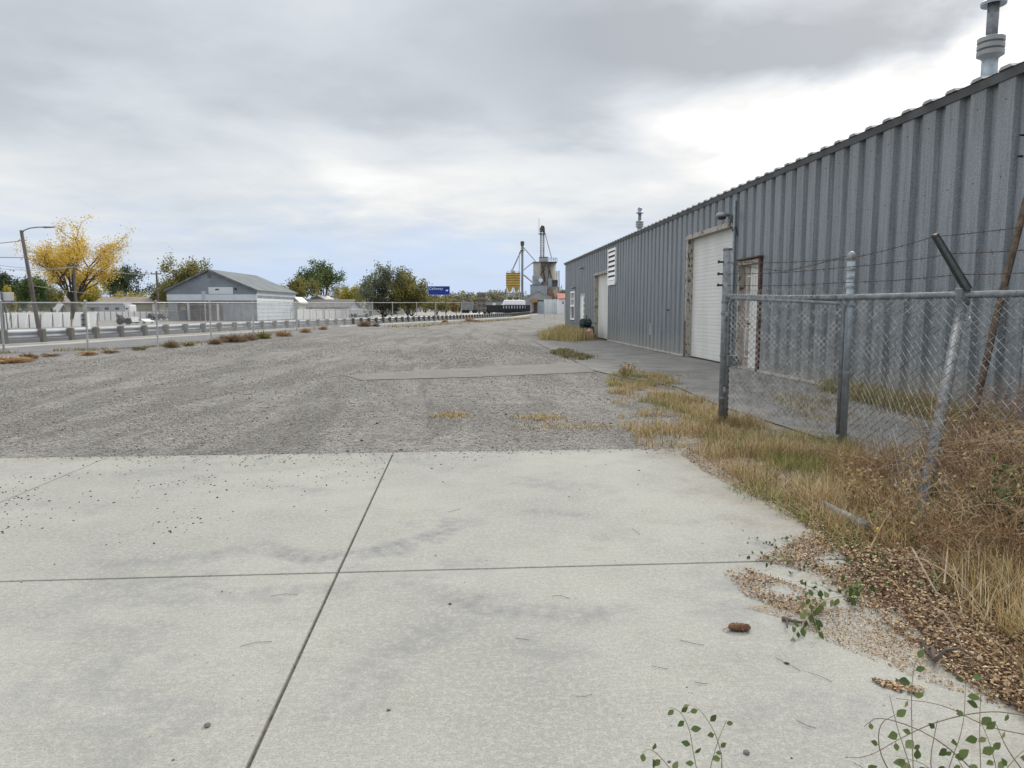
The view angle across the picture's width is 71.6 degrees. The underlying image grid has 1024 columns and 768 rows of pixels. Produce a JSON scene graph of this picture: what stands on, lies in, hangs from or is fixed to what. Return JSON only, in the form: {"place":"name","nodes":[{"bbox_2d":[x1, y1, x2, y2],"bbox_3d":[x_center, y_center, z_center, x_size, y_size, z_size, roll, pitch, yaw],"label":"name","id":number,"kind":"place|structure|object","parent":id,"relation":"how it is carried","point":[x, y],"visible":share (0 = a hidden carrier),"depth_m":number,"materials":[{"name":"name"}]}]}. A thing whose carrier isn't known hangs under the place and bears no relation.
{"place":"outdoors","nodes":[
{"label":"outdoors","id":0,"kind":"place"},
{"bbox_2d":[0,315,511,343],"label":"road","id":1,"kind":"structure","parent":0,"point":[83,337],"depth_m":45.68,"materials":[{"name":"asphalt"}]},
{"bbox_2d":[0,291,13,329],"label":"road sign","id":2,"kind":"object","parent":1,"relation":"on","point":[6,296],"visible":0.83,"depth_m":37.72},
{"bbox_2d":[0,313,536,346],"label":"kerb","id":3,"kind":"structure","parent":1,"relation":"on","point":[36,343],"depth_m":39.69,"materials":[{"name":"concrete"}]},
{"bbox_2d":[482,305,529,313],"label":"black wagon","id":4,"kind":"object","parent":1,"relation":"on","point":[498,308],"visible":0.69,"depth_m":223.72,"materials":[{"name":"paint"}]},
{"bbox_2d":[0,310,534,348],"bbox_3d":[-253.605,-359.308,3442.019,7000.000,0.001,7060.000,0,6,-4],"label":"ground","id":5,"kind":"structure","parent":0,"point":[421,313],"depth_m":102.77,"materials":[{"name":"gravel"}]},
{"bbox_2d":[0,268,20,303],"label":"leafy tree","id":6,"kind":"object","parent":5,"relation":"on","point":[5,278],"visible":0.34,"depth_m":98.73,"materials":[{"name":"green plant"}]},
{"bbox_2d":[14,272,52,311],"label":"leafy tree","id":7,"kind":"object","parent":5,"relation":"on","point":[23,294],"visible":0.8,"depth_m":96.24,"materials":[{"name":"green plant"}]},
{"bbox_2d":[19,226,54,328],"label":"street lamp","id":8,"kind":"object","parent":5,"relation":"on","point":[31,287],"visible":0.91,"depth_m":55.22,"materials":[{"name":"metal"}]},
{"bbox_2d":[44,280,66,313],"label":"leafy tree","id":9,"kind":"object","parent":5,"relation":"on","point":[55,295],"visible":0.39,"depth_m":104.70,"materials":[{"name":"green plant"}]},
{"bbox_2d":[11,203,135,318],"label":"yellow tree","id":10,"kind":"object","parent":5,"relation":"on","point":[60,259],"visible":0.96,"depth_m":116.32,"materials":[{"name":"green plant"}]},
{"bbox_2d":[70,279,110,307],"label":"leafy tree","id":11,"kind":"object","parent":5,"relation":"on","point":[87,297],"visible":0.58,"depth_m":125.89,"materials":[{"name":"yellow plant"}]},
{"bbox_2d":[81,303,135,311],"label":"camper trailer","id":12,"kind":"object","parent":5,"relation":"on","point":[108,309],"visible":0.41,"depth_m":111.36,"materials":[{"name":"white paint"}]},
{"bbox_2d":[53,297,167,314],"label":"long house","id":13,"kind":"structure","parent":5,"relation":"on","point":[141,308],"depth_m":134.46,"materials":[{"name":"beige"}]},
{"bbox_2d":[88,311,158,320],"bbox_3d":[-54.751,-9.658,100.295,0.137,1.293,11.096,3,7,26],"label":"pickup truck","id":14,"kind":"object","parent":5,"relation":"on","point":[108,314],"visible":0.51,"depth_m":99.07,"materials":[{"name":"paint"}]},
{"bbox_2d":[97,264,152,296],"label":"leafy tree","id":15,"kind":"object","parent":5,"relation":"on","point":[124,285],"visible":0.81,"depth_m":147.40,"materials":[{"name":"green plant"}]},
{"bbox_2d":[148,246,211,304],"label":"leafy tree","id":16,"kind":"object","parent":5,"relation":"on","point":[192,269],"visible":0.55,"depth_m":131.74,"materials":[{"name":"green plant"}]},
{"bbox_2d":[163,269,297,319],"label":"gabled shed","id":17,"kind":"structure","parent":5,"relation":"on","point":[219,286],"depth_m":98.15,"materials":[{"name":"grey metal"}]},
{"bbox_2d":[0,300,461,351],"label":"roadside fence","id":18,"kind":"object","parent":5,"relation":"on","point":[2,333],"visible":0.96,"depth_m":32.96,"materials":[{"name":"metal"}]},
{"bbox_2d":[0,311,533,343],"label":"guardrail","id":19,"kind":"object","parent":5,"relation":"on","point":[135,329],"visible":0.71,"depth_m":42.91,"materials":[{"name":"metal"}]},
{"bbox_2d":[278,274,322,300],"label":"leafy tree","id":20,"kind":"object","parent":5,"relation":"on","point":[299,287],"visible":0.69,"depth_m":148.88,"materials":[{"name":"green plant"}]},
{"bbox_2d":[292,256,346,295],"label":"leafy tree","id":21,"kind":"object","parent":5,"relation":"on","point":[323,274],"visible":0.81,"depth_m":161.91,"materials":[{"name":"green plant"}]},
{"bbox_2d":[297,309,348,318],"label":"white fence","id":22,"kind":"object","parent":5,"relation":"on","point":[303,315],"visible":0.55,"depth_m":116.36,"materials":[{"name":"paint"}]},
{"bbox_2d":[306,299,361,312],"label":"grey house","id":23,"kind":"structure","parent":5,"relation":"on","point":[332,300],"depth_m":147.41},
{"bbox_2d":[335,284,365,304],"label":"leafy tree","id":24,"kind":"object","parent":5,"relation":"on","point":[347,294],"visible":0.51,"depth_m":157.68,"materials":[{"name":"yellow plant"}]},
{"bbox_2d":[354,260,409,316],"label":"leafy tree","id":25,"kind":"object","parent":5,"relation":"on","point":[369,287],"visible":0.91,"depth_m":126.57,"materials":[{"name":"green plant"}]},
{"bbox_2d":[363,292,402,316],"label":"leafy tree","id":26,"kind":"object","parent":5,"relation":"on","point":[388,307],"visible":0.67,"depth_m":128.69,"materials":[{"name":"green plant"}]},
{"bbox_2d":[385,265,429,316],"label":"leafy tree","id":27,"kind":"object","parent":5,"relation":"on","point":[410,285],"visible":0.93,"depth_m":125.75,"materials":[{"name":"green plant"}]},
{"bbox_2d":[386,289,429,315],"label":"leafy tree","id":28,"kind":"object","parent":5,"relation":"on","point":[412,305],"visible":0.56,"depth_m":127.63,"materials":[{"name":"green plant"}]},
{"bbox_2d":[421,295,450,315],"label":"leafy tree","id":29,"kind":"object","parent":5,"relation":"on","point":[440,306],"visible":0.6,"depth_m":187.20,"materials":[{"name":"green plant"}]},
{"bbox_2d":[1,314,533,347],"bbox_3d":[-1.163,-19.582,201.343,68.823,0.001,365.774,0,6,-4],"label":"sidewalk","id":30,"kind":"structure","parent":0,"point":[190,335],"depth_m":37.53,"materials":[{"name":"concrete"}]},
{"bbox_2d":[0,314,549,357],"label":"path","id":31,"kind":"structure","parent":0,"point":[117,344],"depth_m":33.05,"materials":[{"name":"concrete"}]},
{"bbox_2d":[0,319,460,354],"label":"dry grass","id":32,"kind":"structure","parent":31,"relation":"on","point":[76,349],"depth_m":27.45,"materials":[{"name":"plant"}]},
{"bbox_2d":[428,286,449,318],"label":"highway sign","id":33,"kind":"object","parent":31,"relation":"on","point":[439,290],"visible":1,"depth_m":87.05,"materials":[{"name":"metal"}]},
{"bbox_2d":[384,317,529,327],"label":"dry grass","id":34,"kind":"structure","parent":31,"relation":"on","point":[442,323],"depth_m":75.94,"materials":[{"name":"plant"}]},
{"bbox_2d":[523,291,551,313],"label":"mill shed","id":35,"kind":"structure","parent":31,"relation":"on","point":[535,301],"depth_m":263.05,"materials":[{"name":"metal"}]},
{"bbox_2d":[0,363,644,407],"bbox_3d":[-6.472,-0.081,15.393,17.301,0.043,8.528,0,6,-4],"label":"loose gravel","id":36,"kind":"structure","parent":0,"point":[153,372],"depth_m":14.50,"materials":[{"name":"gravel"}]},
{"bbox_2d":[0,314,699,457],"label":"gravel lot","id":37,"kind":"structure","parent":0,"point":[524,330],"depth_m":12.28,"materials":[{"name":"gravel"}]},
{"bbox_2d":[0,356,38,362],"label":"dry grass","id":38,"kind":"structure","parent":37,"relation":"on","point":[10,359],"depth_m":20.48,"materials":[{"name":"brown plant"}]},
{"bbox_2d":[217,332,249,341],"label":"tumbleweed","id":39,"kind":"object","parent":37,"relation":"on","point":[235,338],"visible":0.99,"depth_m":33.20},
{"bbox_2d":[1,332,570,366],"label":"loose gravel","id":40,"kind":"structure","parent":37,"relation":"on","point":[342,349],"depth_m":25.38,"materials":[{"name":"gravel"}]},
{"bbox_2d":[345,363,593,379],"bbox_3d":[-0.342,-0.330,17.707,7.447,0.001,2.710,-3,7,-27],"label":"concrete strip","id":41,"kind":"object","parent":37,"relation":"on","point":[506,370],"visible":1,"depth_m":17.22,"materials":[{"name":"concrete"}]},
{"bbox_2d":[544,299,556,313],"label":"white metal fence","id":42,"kind":"object","parent":37,"relation":"on","point":[550,305],"visible":0.63,"depth_m":248.52,"materials":[{"name":"metal"}]},
{"bbox_2d":[534,323,597,341],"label":"dry grass","id":43,"kind":"structure","parent":37,"relation":"on","point":[564,333],"depth_m":35.70,"materials":[{"name":"plant"}]},
{"bbox_2d":[491,420,652,432],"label":"dry grass","id":44,"kind":"structure","parent":37,"relation":"on","point":[568,426],"depth_m":9.25,"materials":[{"name":"plant"}]},
{"bbox_2d":[602,367,757,460],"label":"dry grass","id":45,"kind":"structure","parent":37,"relation":"on","point":[655,428],"depth_m":9.61,"materials":[{"name":"plant"}]},
{"bbox_2d":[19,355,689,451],"bbox_3d":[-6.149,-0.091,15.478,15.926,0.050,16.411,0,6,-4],"label":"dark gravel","id":46,"kind":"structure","parent":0,"point":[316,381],"depth_m":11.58,"materials":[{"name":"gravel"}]},
{"bbox_2d":[0,448,1023,767],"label":"concrete slab","id":47,"kind":"structure","parent":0,"point":[136,648],"depth_m":3.39,"materials":[{"name":"concrete"}]},
{"bbox_2d":[247,456,391,767],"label":"slab joint","id":48,"kind":"object","parent":47,"relation":"on","point":[272,715],"depth_m":3.17,"materials":[{"name":"concrete"}]},
{"bbox_2d":[3,447,694,473],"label":"loose gravel","id":49,"kind":"structure","parent":47,"relation":"on","point":[330,455],"depth_m":7.33,"materials":[{"name":"gravel"}]},
{"bbox_2d":[640,704,732,767],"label":"green shoot","id":50,"kind":"object","parent":47,"relation":"on","point":[686,743],"visible":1,"depth_m":2.02,"materials":[{"name":"green plant"}]},
{"bbox_2d":[723,622,750,631],"bbox_3d":[1.054,1.141,3.330,0.130,0.048,0.048,0,6,0],"label":"pine cone","id":51,"kind":"object","parent":47,"relation":"on","point":[738,627],"visible":1,"depth_m":3.32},
{"bbox_2d":[681,447,821,530],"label":"leaf litter","id":52,"kind":"object","parent":47,"relation":"on","point":[717,471],"visible":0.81,"depth_m":6.31,"materials":[{"name":"plant"}]},
{"bbox_2d":[723,567,827,614],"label":"leaf litter","id":53,"kind":"object","parent":47,"relation":"on","point":[760,589],"visible":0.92,"depth_m":3.79,"materials":[{"name":"plant"}]},
{"bbox_2d":[790,589,859,641],"bbox_3d":[1.488,1.102,3.459,0.206,0.129,0.653,5,8,42],"label":"creeping vine","id":54,"kind":"object","parent":47,"relation":"on","point":[817,624],"visible":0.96,"depth_m":3.45,"materials":[{"name":"green plant"}]},
{"bbox_2d":[797,571,879,605],"bbox_3d":[1.753,1.089,3.741,0.388,0.118,0.364,-4,7,-35],"label":"green sprig","id":55,"kind":"object","parent":47,"relation":"on","point":[853,600],"visible":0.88,"depth_m":3.78,"materials":[{"name":"green plant"}]},
{"bbox_2d":[744,595,953,668],"bbox_3d":[1.652,1.150,3.382,0.489,0.008,0.923,-5,8,-39],"label":"sawdust","id":56,"kind":"object","parent":47,"relation":"on","point":[783,614],"visible":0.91,"depth_m":3.28},
{"bbox_2d":[773,607,1004,706],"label":"wood chips","id":57,"kind":"object","parent":47,"relation":"on","point":[887,631],"visible":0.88,"depth_m":3.22,"materials":[{"name":"brown wood"}]},
{"bbox_2d":[756,499,1023,710],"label":"leaf litter","id":58,"kind":"object","parent":47,"relation":"on","point":[865,591],"visible":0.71,"depth_m":3.75,"materials":[{"name":"plant"}]},
{"bbox_2d":[917,637,972,662],"bbox_3d":[1.874,1.145,3.075,0.151,0.109,0.303,2,6,17],"label":"bare branch","id":59,"kind":"object","parent":58,"relation":"on","point":[932,655],"visible":0.96,"depth_m":3.00,"materials":[{"name":"brown plant"}]},
{"bbox_2d":[823,543,967,597],"bbox_3d":[2.050,1.057,3.918,0.716,0.145,0.711,0,6,-4],"label":"green shrub","id":60,"kind":"object","parent":47,"relation":"on","point":[918,584],"visible":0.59,"depth_m":3.88,"materials":[{"name":"green plant"}]},
{"bbox_2d":[871,677,924,694],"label":"leaf litter","id":61,"kind":"object","parent":47,"relation":"on","point":[896,685],"visible":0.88,"depth_m":2.83,"materials":[{"name":"plant"}]},
{"bbox_2d":[841,542,1023,711],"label":"leaf litter","id":62,"kind":"object","parent":47,"relation":"on","point":[904,567],"visible":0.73,"depth_m":3.44,"materials":[{"name":"plant"}]},
{"bbox_2d":[890,545,1017,662],"bbox_3d":[2.128,1.037,3.543,0.227,0.124,1.248,1,6,14],"label":"bare branch","id":63,"kind":"object","parent":62,"relation":"on","point":[936,592],"visible":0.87,"depth_m":3.46,"materials":[{"name":"wood"}]},
{"bbox_2d":[845,698,1023,767],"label":"green shoot","id":64,"kind":"object","parent":47,"relation":"on","point":[896,745],"visible":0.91,"depth_m":1.95,"materials":[{"name":"green plant"}]},
{"bbox_2d":[853,721,1023,767],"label":"green shoot","id":65,"kind":"object","parent":47,"relation":"on","point":[963,753],"visible":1,"depth_m":1.85,"materials":[{"name":"green plant"}]},
{"bbox_2d":[888,650,994,767],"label":"green shoot","id":66,"kind":"object","parent":47,"relation":"on","point":[972,739],"visible":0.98,"depth_m":1.85,"materials":[{"name":"green plant"}]},
{"bbox_2d":[0,0,1023,309],"label":"sky","id":67,"kind":"structure","parent":0,"point":[434,139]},
{"bbox_2d":[509,411,569,422],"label":"dry grass","id":68,"kind":"structure","parent":0,"point":[541,417],"depth_m":10.00,"materials":[{"name":"plant"}]},
{"bbox_2d":[535,341,1013,484],"bbox_3d":[5.965,-0.424,18.542,7.900,0.001,32.000,0,6,-4],"label":"concrete apron","id":69,"kind":"object","parent":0,"point":[612,356],"visible":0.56,"depth_m":13.85,"materials":[{"name":"concrete"}]},
{"bbox_2d":[547,347,597,360],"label":"green grass","id":70,"kind":"structure","parent":69,"relation":"on","point":[564,353],"depth_m":23.14,"materials":[{"name":"plant"}]},
{"bbox_2d":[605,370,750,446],"bbox_3d":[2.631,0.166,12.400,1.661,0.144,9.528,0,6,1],"label":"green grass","id":71,"kind":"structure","parent":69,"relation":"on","point":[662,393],"depth_m":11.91,"materials":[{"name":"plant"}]},
{"bbox_2d":[564,0,1023,419],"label":"metal building","id":72,"kind":"structure","parent":69,"relation":"on","point":[951,162],"depth_m":12.74,"materials":[{"name":"metal"}]},
{"bbox_2d":[598,274,607,339],"bbox_3d":[4.725,-3.924,36.088,0.060,3.278,3.379,0,6,-4],"label":"overhead door","id":73,"kind":"structure","parent":72,"relation":"in","point":[602,283],"depth_m":36.56,"materials":[{"name":"white paint"}]},
{"bbox_2d":[690,228,732,362],"bbox_3d":[5.861,-2.505,20.646,0.060,3.678,3.698,0,6,-4],"label":"overhead door","id":74,"kind":"structure","parent":72,"relation":"in","point":[706,304],"depth_m":21.06,"materials":[{"name":"white paint"}]},
{"bbox_2d":[734,255,763,371],"bbox_3d":[5.914,-1.738,17.658,0.290,2.775,1.532,0,6,-4],"label":"entry door","id":75,"kind":"structure","parent":72,"relation":"in","point":[749,279],"depth_m":17.86,"materials":[{"name":"white paint"}]},
{"bbox_2d":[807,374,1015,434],"bbox_3d":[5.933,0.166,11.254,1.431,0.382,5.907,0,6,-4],"label":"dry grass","id":76,"kind":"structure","parent":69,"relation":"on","point":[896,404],"depth_m":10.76,"materials":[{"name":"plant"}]},
{"bbox_2d":[812,376,1014,434],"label":"green grass","id":77,"kind":"structure","parent":69,"relation":"on","point":[887,405],"depth_m":10.64,"materials":[{"name":"plant"}]},
{"bbox_2d":[898,376,1023,475],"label":"dry weed","id":78,"kind":"object","parent":69,"relation":"on","point":[1022,405],"visible":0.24,"depth_m":5.98,"materials":[{"name":"brown plant"}]},
{"bbox_2d":[966,197,1023,443],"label":"wooden pole","id":79,"kind":"object","parent":69,"relation":"on","point":[1011,258],"visible":0.69,"depth_m":7.82,"materials":[{"name":"brown wood"}]},
{"bbox_2d":[758,392,873,424],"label":"dry grass","id":80,"kind":"structure","parent":0,"point":[804,408],"depth_m":11.15,"materials":[{"name":"plant"}]},
{"bbox_2d":[642,386,1022,650],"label":"verge","id":81,"kind":"structure","parent":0,"point":[777,427],"depth_m":8.01,"materials":[{"name":"soil"}]},
{"bbox_2d":[717,474,893,558],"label":"green grass","id":82,"kind":"structure","parent":81,"relation":"on","point":[761,492],"depth_m":5.27,"materials":[{"name":"plant"}]},
{"bbox_2d":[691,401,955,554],"bbox_3d":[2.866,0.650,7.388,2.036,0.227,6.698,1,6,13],"label":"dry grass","id":83,"kind":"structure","parent":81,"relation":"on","point":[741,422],"depth_m":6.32,"materials":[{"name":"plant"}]},
{"bbox_2d":[777,486,907,550],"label":"dry grass","id":84,"kind":"structure","parent":81,"relation":"on","point":[831,511],"depth_m":4.97,"materials":[{"name":"plant"}]},
{"bbox_2d":[814,499,872,531],"bbox_3d":[2.367,0.940,5.082,0.076,0.085,0.632,-1,6,-6],"label":"fallen pipe","id":85,"kind":"object","parent":81,"relation":"on","point":[835,509],"visible":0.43,"depth_m":4.97,"materials":[{"name":"metal"}]},
{"bbox_2d":[699,418,1011,564],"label":"leaf litter","id":86,"kind":"object","parent":81,"relation":"on","point":[798,471],"visible":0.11,"depth_m":6.85,"materials":[{"name":"plant"}]},
{"bbox_2d":[717,225,1023,526],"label":"chain link fence","id":87,"kind":"object","parent":81,"relation":"on","point":[962,295],"visible":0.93,"depth_m":6.73,"materials":[{"name":"grey metal"}]},
{"bbox_2d":[723,286,846,434],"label":"chain link gate","id":88,"kind":"structure","parent":87,"relation":"attached to","point":[732,360],"depth_m":8.36,"materials":[{"name":"metal"}]},
{"bbox_2d":[822,440,938,493],"bbox_3d":[3.101,0.687,5.949,0.845,0.456,0.978,1,6,11],"label":"dry weed","id":89,"kind":"object","parent":81,"relation":"on","point":[875,471],"visible":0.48,"depth_m":5.92,"materials":[{"name":"plant"}]},
{"bbox_2d":[869,482,1023,685],"bbox_3d":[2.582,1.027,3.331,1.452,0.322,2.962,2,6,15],"label":"dry grass","id":90,"kind":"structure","parent":81,"relation":"on","point":[1008,582],"depth_m":3.58,"materials":[{"name":"plant"}]},
{"bbox_2d":[828,459,892,511],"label":"tall stalks","id":91,"kind":"object","parent":90,"relation":"on","point":[853,491],"visible":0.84,"depth_m":5.25,"materials":[{"name":"plant"}]},
{"bbox_2d":[812,444,944,484],"bbox_3d":[3.068,0.702,6.134,0.938,0.389,1.013,0,6,-4],"label":"dry weed","id":92,"kind":"object","parent":90,"relation":"on","point":[876,462],"visible":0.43,"depth_m":6.08,"materials":[{"name":"brown plant"}]},
{"bbox_2d":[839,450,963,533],"bbox_3d":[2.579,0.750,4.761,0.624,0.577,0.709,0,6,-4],"label":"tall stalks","id":93,"kind":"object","parent":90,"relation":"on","point":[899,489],"visible":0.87,"depth_m":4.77,"materials":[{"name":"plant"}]},
{"bbox_2d":[830,429,1023,576],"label":"dry grass","id":94,"kind":"structure","parent":90,"relation":"on","point":[937,516],"depth_m":5.49,"materials":[{"name":"plant"}]},
{"bbox_2d":[854,463,1023,560],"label":"dry weed","id":95,"kind":"object","parent":90,"relation":"on","point":[1019,535],"visible":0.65,"depth_m":4.08,"materials":[{"name":"plant"}]},
{"bbox_2d":[860,386,1023,515],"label":"dry weed","id":96,"kind":"object","parent":90,"relation":"on","point":[982,442],"visible":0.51,"depth_m":5.02,"materials":[{"name":"plant"}]},
{"bbox_2d":[862,489,1023,573],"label":"dry weed","id":97,"kind":"object","parent":90,"relation":"on","point":[944,536],"visible":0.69,"depth_m":4.19,"materials":[{"name":"brown plant"}]},
{"bbox_2d":[894,409,1009,487],"bbox_3d":[3.840,0.538,6.062,0.914,0.729,0.975,-2,6,-22],"label":"dry weed","id":98,"kind":"object","parent":90,"relation":"on","point":[925,445],"visible":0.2,"depth_m":6.09,"materials":[{"name":"brown plant"}]},
{"bbox_2d":[898,369,1023,478],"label":"dry weed","id":99,"kind":"object","parent":90,"relation":"on","point":[991,420],"visible":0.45,"depth_m":5.44,"materials":[{"name":"plant"}]},
{"bbox_2d":[900,404,1023,521],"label":"dry weed","id":100,"kind":"object","parent":90,"relation":"on","point":[1009,453],"visible":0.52,"depth_m":4.78,"materials":[{"name":"plant"}]},
{"bbox_2d":[902,416,1023,539],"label":"tall stalks","id":101,"kind":"object","parent":90,"relation":"on","point":[975,478],"visible":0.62,"depth_m":4.68,"materials":[{"name":"plant"}]},
{"bbox_2d":[906,361,1023,504],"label":"dry weed","id":102,"kind":"object","parent":90,"relation":"on","point":[985,427],"visible":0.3,"depth_m":5.59,"materials":[{"name":"brown plant"}]},
{"bbox_2d":[913,463,1023,580],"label":"dry weed","id":103,"kind":"object","parent":90,"relation":"on","point":[1017,513],"visible":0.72,"depth_m":4.06,"materials":[{"name":"plant"}]},
{"bbox_2d":[947,456,1023,533],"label":"dry shrub","id":104,"kind":"object","parent":90,"relation":"on","point":[993,458],"visible":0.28,"depth_m":4.46,"materials":[{"name":"brown plant"}]},
{"bbox_2d":[954,446,1023,551],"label":"tall stalks","id":105,"kind":"object","parent":90,"relation":"on","point":[976,486],"visible":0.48,"depth_m":4.37,"materials":[{"name":"plant"}]},
{"label":"pale track","id":106,"kind":"structure","parent":0,"visible":0},
{"bbox_2d":[506,269,519,298],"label":"grain bin","id":107,"kind":"object","parent":106,"relation":"on","point":[512,279],"visible":0.85,"depth_m":272.42,"materials":[{"name":"metal"}]},
{"bbox_2d":[512,241,535,299],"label":"elevator leg","id":108,"kind":"object","parent":106,"relation":"on","point":[521,253],"visible":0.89,"depth_m":275.64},
{"bbox_2d":[530,225,559,299],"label":"grain elevator tower","id":109,"kind":"structure","parent":106,"relation":"on","point":[545,277],"depth_m":281.51,"materials":[{"name":"metal"}]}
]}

